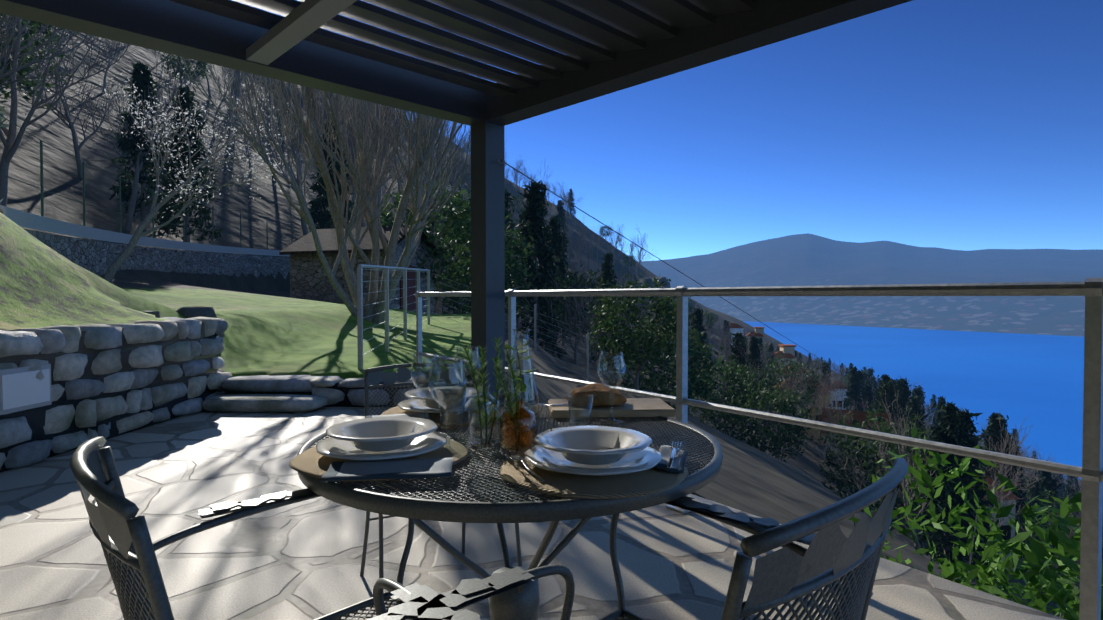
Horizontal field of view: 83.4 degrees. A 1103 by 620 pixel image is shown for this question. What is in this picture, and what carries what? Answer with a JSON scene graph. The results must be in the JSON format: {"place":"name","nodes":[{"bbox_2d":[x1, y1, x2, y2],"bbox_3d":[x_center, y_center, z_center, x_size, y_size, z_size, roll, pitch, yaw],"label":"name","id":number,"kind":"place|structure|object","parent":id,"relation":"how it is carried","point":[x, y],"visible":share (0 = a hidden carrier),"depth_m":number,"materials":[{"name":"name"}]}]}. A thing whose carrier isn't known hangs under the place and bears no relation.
{"place":"outdoors","nodes":[
{"label":"outdoors","id":0,"kind":"place"},
{"bbox_2d":[0,20,1102,616],"bbox_3d":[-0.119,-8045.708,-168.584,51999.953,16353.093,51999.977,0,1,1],"label":"hillside terrain","id":1,"kind":"structure","parent":0,"point":[274,328],"depth_m":38.78,"materials":[{"name":"plant"}]},
{"bbox_2d":[0,13,78,108],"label":"tree","id":2,"kind":"object","parent":1,"relation":"on","point":[25,70],"visible":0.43,"depth_m":25.77,"materials":[{"name":"brown plant"}]},
{"bbox_2d":[0,14,98,104],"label":"bare forest tree","id":3,"kind":"object","parent":1,"relation":"on","point":[6,50],"visible":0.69,"depth_m":18.47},
{"bbox_2d":[0,26,121,177],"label":"bare forest tree","id":4,"kind":"object","parent":1,"relation":"on","point":[68,119],"visible":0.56,"depth_m":32.16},
{"bbox_2d":[0,14,128,206],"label":"bare forest tree","id":5,"kind":"object","parent":1,"relation":"on","point":[11,143],"visible":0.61,"depth_m":20.41,"materials":[{"name":"plant"}]},
{"bbox_2d":[83,35,136,93],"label":"bare forest tree","id":6,"kind":"object","parent":1,"relation":"on","point":[109,62],"visible":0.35,"depth_m":52.31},
{"bbox_2d":[0,205,224,337],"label":"mossy rocks","id":7,"kind":"object","parent":1,"relation":"on","point":[193,311],"visible":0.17,"depth_m":7.79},
{"bbox_2d":[71,50,207,230],"bbox_3d":[-20.838,-8.475,31.067,6.204,10.157,5.282,0,1,-5],"label":"bare forest tree","id":8,"kind":"object","parent":1,"relation":"on","point":[132,203],"visible":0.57,"depth_m":30.03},
{"bbox_2d":[109,62,172,229],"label":"tree","id":9,"kind":"object","parent":1,"relation":"on","point":[141,80],"visible":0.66,"depth_m":29.87,"materials":[{"name":"green plant"}]},
{"bbox_2d":[158,51,211,86],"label":"evergreen tree","id":10,"kind":"object","parent":1,"relation":"on","point":[201,71],"visible":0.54,"depth_m":69.98,"materials":[{"name":"green plant"}]},
{"bbox_2d":[148,84,223,250],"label":"tree","id":11,"kind":"object","parent":1,"relation":"on","point":[187,95],"visible":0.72,"depth_m":26.92,"materials":[{"name":"green plant"}]},
{"bbox_2d":[160,317,227,389],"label":"stone wall","id":12,"kind":"structure","parent":1,"relation":"on","point":[222,325],"depth_m":6.19,"materials":[{"name":"grey"}]},
{"bbox_2d":[100,51,288,282],"bbox_3d":[-8.184,-3.239,15.281,3.644,5.632,4.718,1,2,40],"label":"blossom tree","id":13,"kind":"object","parent":1,"relation":"on","point":[116,264],"visible":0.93,"depth_m":14.77,"materials":[{"name":"grey plant"}]},
{"bbox_2d":[200,83,261,188],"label":"bare forest tree","id":14,"kind":"object","parent":1,"relation":"on","point":[250,174],"visible":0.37,"depth_m":49.56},
{"bbox_2d":[212,68,269,135],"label":"bare forest tree","id":15,"kind":"object","parent":1,"relation":"on","point":[219,108],"visible":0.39,"depth_m":61.62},
{"bbox_2d":[218,79,297,158],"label":"bare forest tree","id":16,"kind":"object","parent":1,"relation":"on","point":[279,130],"visible":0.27,"depth_m":60.87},
{"bbox_2d":[226,73,296,173],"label":"bare forest tree","id":17,"kind":"object","parent":1,"relation":"on","point":[268,98],"visible":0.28,"depth_m":59.21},
{"bbox_2d":[0,115,529,280],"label":"road retaining wall","id":18,"kind":"structure","parent":1,"relation":"on","point":[98,258],"depth_m":18.72,"materials":[{"name":"stone"}]},
{"bbox_2d":[233,77,344,234],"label":"bare forest tree","id":19,"kind":"object","parent":1,"relation":"on","point":[304,227],"visible":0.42,"depth_m":45.32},
{"bbox_2d":[163,0,491,323],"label":"bare fig tree","id":20,"kind":"object","parent":1,"relation":"on","point":[427,134],"visible":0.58,"depth_m":12.49,"materials":[{"name":"grey plant"}]},
{"bbox_2d":[298,120,357,237],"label":"tree","id":21,"kind":"object","parent":1,"relation":"on","point":[323,218],"visible":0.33,"depth_m":35.64,"materials":[{"name":"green plant"}]},
{"bbox_2d":[292,97,403,220],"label":"bare forest tree","id":22,"kind":"object","parent":1,"relation":"on","point":[353,141],"visible":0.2,"depth_m":49.50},
{"bbox_2d":[279,225,442,313],"bbox_3d":[-6.363,-0.292,21.097,4.140,5.050,3.340,0,1,19],"label":"stone hut","id":23,"kind":"object","parent":1,"relation":"on","point":[309,279],"visible":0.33,"depth_m":20.05,"materials":[{"name":"stone"},{"name":"roof tile"}]},
{"bbox_2d":[341,61,427,227],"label":"bare forest tree","id":24,"kind":"object","parent":1,"relation":"on","point":[390,169],"visible":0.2,"depth_m":49.61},
{"bbox_2d":[369,171,515,313],"bbox_3d":[-4.261,-1.785,22.728,5.234,6.283,5.238,1,1,31],"label":"tree","id":25,"kind":"object","parent":1,"relation":"on","point":[457,271],"visible":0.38,"depth_m":21.67,"materials":[{"name":"green plant"}]},
{"bbox_2d":[434,129,470,207],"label":"bare forest tree","id":26,"kind":"object","parent":1,"relation":"on","point":[452,174],"visible":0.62,"depth_m":94.16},
{"bbox_2d":[357,264,588,380],"bbox_3d":[-0.955,0.440,9.840,3.345,2.428,6.345,0,1,1],"label":"fence","id":27,"kind":"object","parent":1,"relation":"on","point":[360,281],"visible":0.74,"depth_m":8.23,"materials":[{"name":"metal"}]},
{"bbox_2d":[422,205,537,313],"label":"tree","id":28,"kind":"object","parent":1,"relation":"on","point":[514,271],"visible":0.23,"depth_m":29.13,"materials":[{"name":"green plant"}]},
{"bbox_2d":[505,188,519,312],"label":"cypress tree","id":29,"kind":"object","parent":1,"relation":"on","point":[507,199],"visible":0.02,"depth_m":38.96,"materials":[{"name":"green plant"}]},
{"bbox_2d":[0,407,1065,619],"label":"terrace paving","id":30,"kind":"structure","parent":1,"relation":"on","point":[301,560],"depth_m":2.62,"materials":[{"name":"stone"}]},
{"bbox_2d":[0,317,232,472],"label":"stone wall","id":31,"kind":"structure","parent":30,"relation":"on","point":[108,381],"depth_m":4.63,"materials":[{"name":"grey"}]},
{"bbox_2d":[0,364,51,414],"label":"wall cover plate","id":32,"kind":"object","parent":31,"relation":"attached to","point":[22,388],"depth_m":3.87,"materials":[{"name":"white"}]},
{"bbox_2d":[202,375,343,411],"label":"stone steps","id":33,"kind":"structure","parent":30,"relation":"on","point":[265,402],"depth_m":5.88,"materials":[{"name":"stone"}]},
{"bbox_2d":[70,437,574,619],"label":"chair","id":34,"kind":"object","parent":30,"relation":"on","point":[120,530],"visible":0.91,"depth_m":0.79,"materials":[{"name":"metal"}]},
{"bbox_2d":[310,377,464,406],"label":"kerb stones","id":35,"kind":"object","parent":30,"relation":"on","point":[339,392],"visible":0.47,"depth_m":6.03,"materials":[{"name":"grey"}]},
{"bbox_2d":[346,363,526,592],"bbox_3d":[-0.432,0.625,2.237,0.588,0.810,0.587,-1,1,-27],"label":"chair","id":36,"kind":"object","parent":30,"relation":"on","point":[374,376],"visible":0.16,"depth_m":2.41,"materials":[{"name":"metal"}]},
{"bbox_2d":[0,0,912,454],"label":"pergola frame","id":37,"kind":"object","parent":30,"relation":"on","point":[636,42],"visible":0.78,"depth_m":3.03,"materials":[{"name":"metal"}]},
{"bbox_2d":[246,0,356,64],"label":"pergola beam","id":38,"kind":"structure","parent":37,"relation":"attached to","point":[301,22],"depth_m":2.67,"materials":[{"name":"metal"}]},
{"bbox_2d":[297,403,722,619],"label":"garden table","id":39,"kind":"object","parent":30,"relation":"on","point":[521,602],"visible":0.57,"depth_m":1.23,"materials":[{"name":"metal"}]},
{"bbox_2d":[289,438,469,480],"bbox_3d":[-0.371,0.321,1.371,0.380,0.009,0.380,0,1,1],"label":"placemat","id":40,"kind":"object","parent":39,"relation":"on","point":[312,462],"visible":0.28,"depth_m":1.32,"materials":[{"name":"wicker"}]},
{"bbox_2d":[316,416,446,459],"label":"plates","id":41,"kind":"object","parent":40,"relation":"on","point":[380,438],"visible":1,"depth_m":1.36,"materials":[{"name":"white ceramic"}]},
{"bbox_2d":[320,457,452,481],"bbox_3d":[-0.317,0.312,1.215,0.241,0.014,0.101,0,1,-7],"label":"napkin","id":42,"kind":"object","parent":40,"relation":"on","point":[388,469],"visible":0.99,"depth_m":1.21,"materials":[{"name":"fabric"}]},
{"bbox_2d":[428,358,466,447],"bbox_3d":[-0.237,0.217,1.416,0.090,0.214,0.090,0,1,1],"label":"wine glass","id":43,"kind":"object","parent":40,"relation":"on","point":[436,399],"visible":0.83,"depth_m":1.41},
{"bbox_2d":[365,412,430,419],"bbox_3d":[-0.426,0.302,1.717,0.171,0.014,0.081,0,1,-19],"label":"napkin","id":44,"kind":"object","parent":39,"relation":"on","point":[423,415],"visible":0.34,"depth_m":1.74,"materials":[{"name":"fabric"}]},
{"bbox_2d":[381,404,507,425],"bbox_3d":[-0.320,0.310,1.875,0.380,0.009,0.380,0,1,1],"label":"placemat","id":45,"kind":"object","parent":39,"relation":"on","point":[455,418],"visible":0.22,"depth_m":1.80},
{"bbox_2d":[398,386,491,414],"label":"setting plates","id":46,"kind":"object","parent":39,"relation":"on","point":[423,401],"visible":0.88,"depth_m":1.86,"materials":[{"name":"ceramic"}]},
{"bbox_2d":[437,388,466,428],"bbox_3d":[-0.272,0.270,1.688,0.080,0.100,0.080,0,1,1],"label":"tumbler","id":47,"kind":"object","parent":39,"relation":"on","point":[440,406],"visible":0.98,"depth_m":1.68,"materials":[{"name":"clear glass"}]},
{"bbox_2d":[461,337,504,462],"bbox_3d":[-0.164,0.217,1.474,0.112,0.315,0.078,0,1,-19],"label":"rosemary","id":48,"kind":"object","parent":39,"relation":"on","point":[495,395],"visible":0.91,"depth_m":1.48,"materials":[{"name":"green"}]},
{"bbox_2d":[468,385,499,445],"bbox_3d":[-0.163,0.254,1.505,0.078,0.140,0.078,0,1,1],"label":"glass bottle","id":49,"kind":"object","parent":39,"relation":"on","point":[492,443],"visible":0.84,"depth_m":1.50,"materials":[{"name":"clear glass"}]},
{"bbox_2d":[490,343,525,451],"bbox_3d":[-0.095,0.225,1.421,0.052,0.302,0.108,1,1,26],"label":"rosemary","id":50,"kind":"object","parent":39,"relation":"on","point":[516,420],"visible":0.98,"depth_m":1.42,"materials":[{"name":"green"}]},
{"bbox_2d":[500,399,536,450],"bbox_3d":[-0.078,0.268,1.464,0.088,0.112,0.088,0,1,1],"label":"glass bottle","id":51,"kind":"object","parent":39,"relation":"on","point":[529,446],"visible":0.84,"depth_m":1.45,"materials":[{"name":"orange glass"}]},
{"bbox_2d":[503,342,538,446],"bbox_3d":[-0.073,0.223,1.438,0.076,0.304,0.084,1,2,45],"label":"laurel sprig","id":52,"kind":"object","parent":39,"relation":"on","point":[522,386],"visible":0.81,"depth_m":1.44,"materials":[{"name":"green"}]},
{"bbox_2d":[503,329,539,419],"bbox_3d":[-0.088,0.187,1.822,0.108,0.260,0.108,0,1,1],"label":"carafe","id":53,"kind":"object","parent":39,"relation":"on","point":[528,418],"visible":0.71,"depth_m":1.81,"materials":[{"name":"clear glass"}]},
{"bbox_2d":[567,393,592,426],"bbox_3d":[0.079,0.277,1.701,0.072,0.085,0.072,0,1,1],"label":"tumbler","id":54,"kind":"object","parent":39,"relation":"on","point":[570,410],"visible":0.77,"depth_m":1.69,"materials":[{"name":"clear glass"}]},
{"bbox_2d":[500,452,687,498],"bbox_3d":[0.087,0.323,1.266,0.380,0.009,0.380,0,1,1],"label":"placemat","id":55,"kind":"object","parent":39,"relation":"on","point":[626,485],"visible":0.49,"depth_m":1.16,"materials":[{"name":"wicker"}]},
{"bbox_2d":[524,426,662,475],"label":"plates","id":56,"kind":"object","parent":55,"relation":"on","point":[593,450],"visible":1,"depth_m":1.25,"materials":[{"name":"white ceramic"}]},
{"bbox_2d":[653,445,688,473],"bbox_3d":[0.250,0.310,1.293,0.062,0.015,0.171,0,1,16],"label":"napkin","id":57,"kind":"object","parent":55,"relation":"on","point":[678,463],"visible":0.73,"depth_m":1.27,"materials":[{"name":"fabric"}]},
{"bbox_2d":[597,351,625,423],"bbox_3d":[0.170,0.218,1.757,0.082,0.199,0.082,0,1,1],"label":"wine glass","id":58,"kind":"object","parent":39,"relation":"on","point":[612,422],"visible":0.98,"depth_m":1.75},
{"bbox_2d":[548,398,675,417],"bbox_3d":[0.179,0.303,1.924,0.370,0.022,0.210,0,1,-3],"label":"cutting board","id":59,"kind":"object","parent":39,"relation":"on","point":[643,407],"visible":0.84,"depth_m":1.83,"materials":[{"name":"brown wood"}]},
{"bbox_2d":[565,383,626,405],"bbox_3d":[0.139,0.263,1.931,0.192,0.063,0.178,0,1,1],"label":"bread loaf","id":60,"kind":"object","parent":59,"relation":"on","point":[603,394],"visible":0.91,"depth_m":1.88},
{"bbox_2d":[373,458,907,619],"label":"chair","id":61,"kind":"object","parent":30,"relation":"on","point":[786,574],"visible":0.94,"depth_m":0.65,"materials":[{"name":"metal"}]},
{"bbox_2d":[415,278,1102,619],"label":"terrace railing","id":62,"kind":"object","parent":30,"relation":"on","point":[1089,472],"visible":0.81,"depth_m":2.11,"materials":[{"name":"metal"}]},
{"bbox_2d":[505,180,567,358],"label":"tree","id":63,"kind":"object","parent":1,"relation":"on","point":[535,211],"visible":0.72,"depth_m":33.54,"materials":[{"name":"green plant"}]},
{"bbox_2d":[531,216,577,345],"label":"cypress tree","id":64,"kind":"object","parent":1,"relation":"on","point":[554,225],"visible":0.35,"depth_m":45.97,"materials":[{"name":"green plant"}]},
{"bbox_2d":[555,200,568,252],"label":"cypress tree","id":65,"kind":"object","parent":1,"relation":"on","point":[560,209],"visible":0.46,"depth_m":154.87,"materials":[{"name":"green plant"}]},
{"bbox_2d":[525,260,623,381],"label":"bare tree","id":66,"kind":"object","parent":1,"relation":"on","point":[609,374],"visible":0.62,"depth_m":24.32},
{"bbox_2d":[538,265,622,364],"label":"tree","id":67,"kind":"object","parent":1,"relation":"on","point":[566,281],"visible":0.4,"depth_m":43.02,"materials":[{"name":"green plant"}]},
{"bbox_2d":[561,233,610,345],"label":"tree","id":68,"kind":"object","parent":1,"relation":"on","point":[572,266],"visible":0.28,"depth_m":46.31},
{"bbox_2d":[571,223,605,271],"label":"bare forest tree","id":69,"kind":"object","parent":1,"relation":"on","point":[587,250],"visible":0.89,"depth_m":152.19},
{"bbox_2d":[589,262,620,373],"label":"cypress tree","id":70,"kind":"object","parent":1,"relation":"on","point":[606,267],"visible":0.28,"depth_m":46.03,"materials":[{"name":"green plant"}]},
{"bbox_2d":[585,272,696,389],"bbox_3d":[2.704,0.899,18.897,3.352,4.236,3.662,1,1,27],"label":"tree","id":71,"kind":"object","parent":1,"relation":"on","point":[669,314],"visible":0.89,"depth_m":18.58,"materials":[{"name":"green plant"}]},
{"bbox_2d":[603,313,725,415],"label":"tree","id":72,"kind":"object","parent":1,"relation":"on","point":[693,374],"visible":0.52,"depth_m":31.41,"materials":[{"name":"green plant"}]},
{"bbox_2d":[688,307,710,383],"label":"cypress tree","id":73,"kind":"object","parent":1,"relation":"on","point":[698,326],"visible":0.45,"depth_m":63.39,"materials":[{"name":"green plant"}]},
{"bbox_2d":[498,158,927,434],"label":"overhead cable","id":74,"kind":"object","parent":1,"relation":"on","point":[640,247],"visible":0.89,"depth_m":5.52,"materials":[{"name":"black"}]},
{"bbox_2d":[688,355,768,432],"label":"tree","id":75,"kind":"object","parent":1,"relation":"on","point":[735,379],"visible":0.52,"depth_m":38.67,"materials":[{"name":"green plant"}]},
{"bbox_2d":[724,332,752,421],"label":"cypress tree","id":76,"kind":"object","parent":1,"relation":"on","point":[735,349],"visible":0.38,"depth_m":51.82,"materials":[{"name":"green plant"}]},
{"bbox_2d":[746,336,765,409],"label":"cypress tree","id":77,"kind":"object","parent":1,"relation":"on","point":[753,349],"visible":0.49,"depth_m":63.57,"materials":[{"name":"green plant"}]},
{"bbox_2d":[713,378,818,462],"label":"slope tree","id":78,"kind":"object","parent":1,"relation":"on","point":[765,428],"visible":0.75,"depth_m":34.91,"materials":[{"name":"green plant"}]},
{"bbox_2d":[743,353,814,458],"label":"bare tree","id":79,"kind":"object","parent":1,"relation":"on","point":[787,390],"visible":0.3,"depth_m":36.45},
{"bbox_2d":[769,344,796,374],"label":"house","id":80,"kind":"structure","parent":1,"relation":"on","point":[789,349],"depth_m":135.32,"materials":[{"name":"beige paint"}]},
{"bbox_2d":[749,353,823,433],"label":"tree","id":81,"kind":"object","parent":1,"relation":"on","point":[779,371],"visible":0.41,"depth_m":56.10,"materials":[{"name":"green plant"}]},
{"bbox_2d":[774,376,830,444],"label":"tree","id":82,"kind":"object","parent":1,"relation":"on","point":[813,431],"depth_m":65.70,"materials":[{"name":"green plant"}]},
{"bbox_2d":[772,351,838,459],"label":"tree","id":83,"kind":"object","parent":1,"relation":"on","point":[817,391],"visible":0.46,"depth_m":44.94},
{"bbox_2d":[802,366,845,444],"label":"bare tree","id":84,"kind":"object","parent":1,"relation":"on","point":[822,401],"visible":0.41,"depth_m":63.27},
{"bbox_2d":[831,381,848,409],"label":"white house","id":85,"kind":"structure","parent":1,"relation":"on","point":[840,399],"depth_m":128.39,"materials":[{"name":"white"}]},
{"bbox_2d":[808,377,897,493],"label":"bare tree","id":86,"kind":"object","parent":1,"relation":"on","point":[840,412],"visible":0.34,"depth_m":38.89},
{"bbox_2d":[842,366,864,410],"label":"cypress tree","id":87,"kind":"object","parent":1,"relation":"on","point":[853,388],"visible":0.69,"depth_m":95.53,"materials":[{"name":"green plant"}]},
{"bbox_2d":[821,408,890,483],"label":"bush","id":88,"kind":"object","parent":1,"relation":"on","point":[860,417],"visible":0.13,"depth_m":54.76,"materials":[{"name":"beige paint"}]},
{"bbox_2d":[799,385,934,548],"bbox_3d":[14.340,7.877,27.591,5.530,9.054,4.708,0,1,-1],"label":"bare tree","id":89,"kind":"object","parent":1,"relation":"on","point":[911,496],"visible":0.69,"depth_m":27.36,"materials":[{"name":"plant"}]},
{"bbox_2d":[861,383,874,411],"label":"cypress tree","id":90,"kind":"object","parent":1,"relation":"on","point":[868,393],"visible":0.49,"depth_m":98.87,"materials":[{"name":"green plant"}]},
{"bbox_2d":[877,380,899,469],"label":"cypress tree","id":91,"kind":"object","parent":1,"relation":"on","point":[887,387],"visible":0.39,"depth_m":59.63,"materials":[{"name":"green plant"}]},
{"bbox_2d":[872,374,904,454],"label":"cypress tree","id":92,"kind":"object","parent":1,"relation":"on","point":[885,377],"visible":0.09,"depth_m":64.60,"materials":[{"name":"green plant"}]},
{"bbox_2d":[815,402,975,530],"bbox_3d":[17.825,9.146,32.498,7.398,8.557,6.770,0,1,23],"label":"slope tree","id":93,"kind":"object","parent":1,"relation":"on","point":[872,451],"visible":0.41,"depth_m":31.77,"materials":[{"name":"green plant"}]},
{"bbox_2d":[892,376,911,429],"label":"cypress tree","id":94,"kind":"object","parent":1,"relation":"on","point":[902,383],"visible":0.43,"depth_m":71.26,"materials":[{"name":"green plant"}]},
{"bbox_2d":[904,396,927,450],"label":"cypress tree","id":95,"kind":"object","parent":1,"relation":"on","point":[914,407],"visible":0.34,"depth_m":65.57,"materials":[{"name":"green plant"}]},
{"bbox_2d":[917,401,988,578],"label":"cypress tree","id":96,"kind":"object","parent":1,"relation":"on","point":[950,423],"visible":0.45,"depth_m":30.77,"materials":[{"name":"green plant"}]},
{"bbox_2d":[813,426,1102,615],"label":"bush","id":97,"kind":"object","parent":1,"relation":"on","point":[947,568],"visible":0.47,"depth_m":4.46,"materials":[{"name":"green plant"}]},
{"bbox_2d":[926,407,998,582],"bbox_3d":[21.936,10.298,32.731,3.767,10.274,3.603,-1,2,-38],"label":"cypress tree","id":98,"kind":"object","parent":1,"relation":"on","point":[966,420],"visible":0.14,"depth_m":32.46,"materials":[{"name":"green plant"}]},
{"bbox_2d":[915,469,1019,570],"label":"shrub","id":99,"kind":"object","parent":1,"relation":"on","point":[1006,528],"depth_m":45.65,"materials":[{"name":"green plant"}]},
{"bbox_2d":[925,458,1024,588],"bbox_3d":[27.469,13.595,39.499,5.317,10.225,6.246,0,1,-5],"label":"tree","id":100,"kind":"object","parent":1,"relation":"on","point":[1000,519],"visible":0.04,"depth_m":39.43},
{"bbox_2d":[975,412,1026,557],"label":"cypress tree","id":101,"kind":"object","parent":1,"relation":"on","point":[994,430],"visible":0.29,"depth_m":48.78,"materials":[{"name":"green plant"}]},
{"bbox_2d":[973,413,1040,518],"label":"bare tree","id":102,"kind":"object","parent":1,"relation":"on","point":[994,485],"visible":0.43,"depth_m":44.37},
{"bbox_2d":[1005,444,1032,557],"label":"cypress tree","id":103,"kind":"object","parent":1,"relation":"on","point":[1020,517],"visible":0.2,"depth_m":50.00,"materials":[{"name":"green plant"}]},
{"bbox_2d":[945,481,1102,619],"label":"bush","id":104,"kind":"object","parent":1,"relation":"on","point":[1071,547],"visible":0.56,"depth_m":3.55,"materials":[{"name":"green plant"}]},
{"bbox_2d":[1022,478,1045,543],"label":"cypress tree","id":105,"kind":"object","parent":1,"relation":"on","point":[1034,491],"visible":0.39,"depth_m":58.12,"materials":[{"name":"green plant"}]},
{"bbox_2d":[1015,477,1070,536],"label":"tree","id":106,"kind":"object","parent":1,"relation":"on","point":[1043,493],"visible":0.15,"depth_m":61.47,"materials":[{"name":"green plant"}]},
{"bbox_2d":[1032,470,1061,553],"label":"cypress tree","id":107,"kind":"object","parent":1,"relation":"on","point":[1048,481],"visible":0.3,"depth_m":62.79,"materials":[{"name":"green plant"}]},
{"bbox_2d":[1017,553,1102,619],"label":"bush","id":108,"kind":"object","parent":1,"relation":"on","point":[1053,589],"visible":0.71,"depth_m":2.94,"materials":[{"name":"green plant"}]},
{"bbox_2d":[232,0,1102,260],"label":"sky","id":109,"kind":"structure","parent":0,"point":[966,125],"materials":[{"name":"blue"}]},
{"bbox_2d":[743,321,1083,480],"bbox_3d":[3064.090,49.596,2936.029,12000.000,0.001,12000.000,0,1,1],"label":"lake water","id":110,"kind":"structure","parent":0,"point":[1036,381],"depth_m":975.82,"materials":[{"name":"liquid"}]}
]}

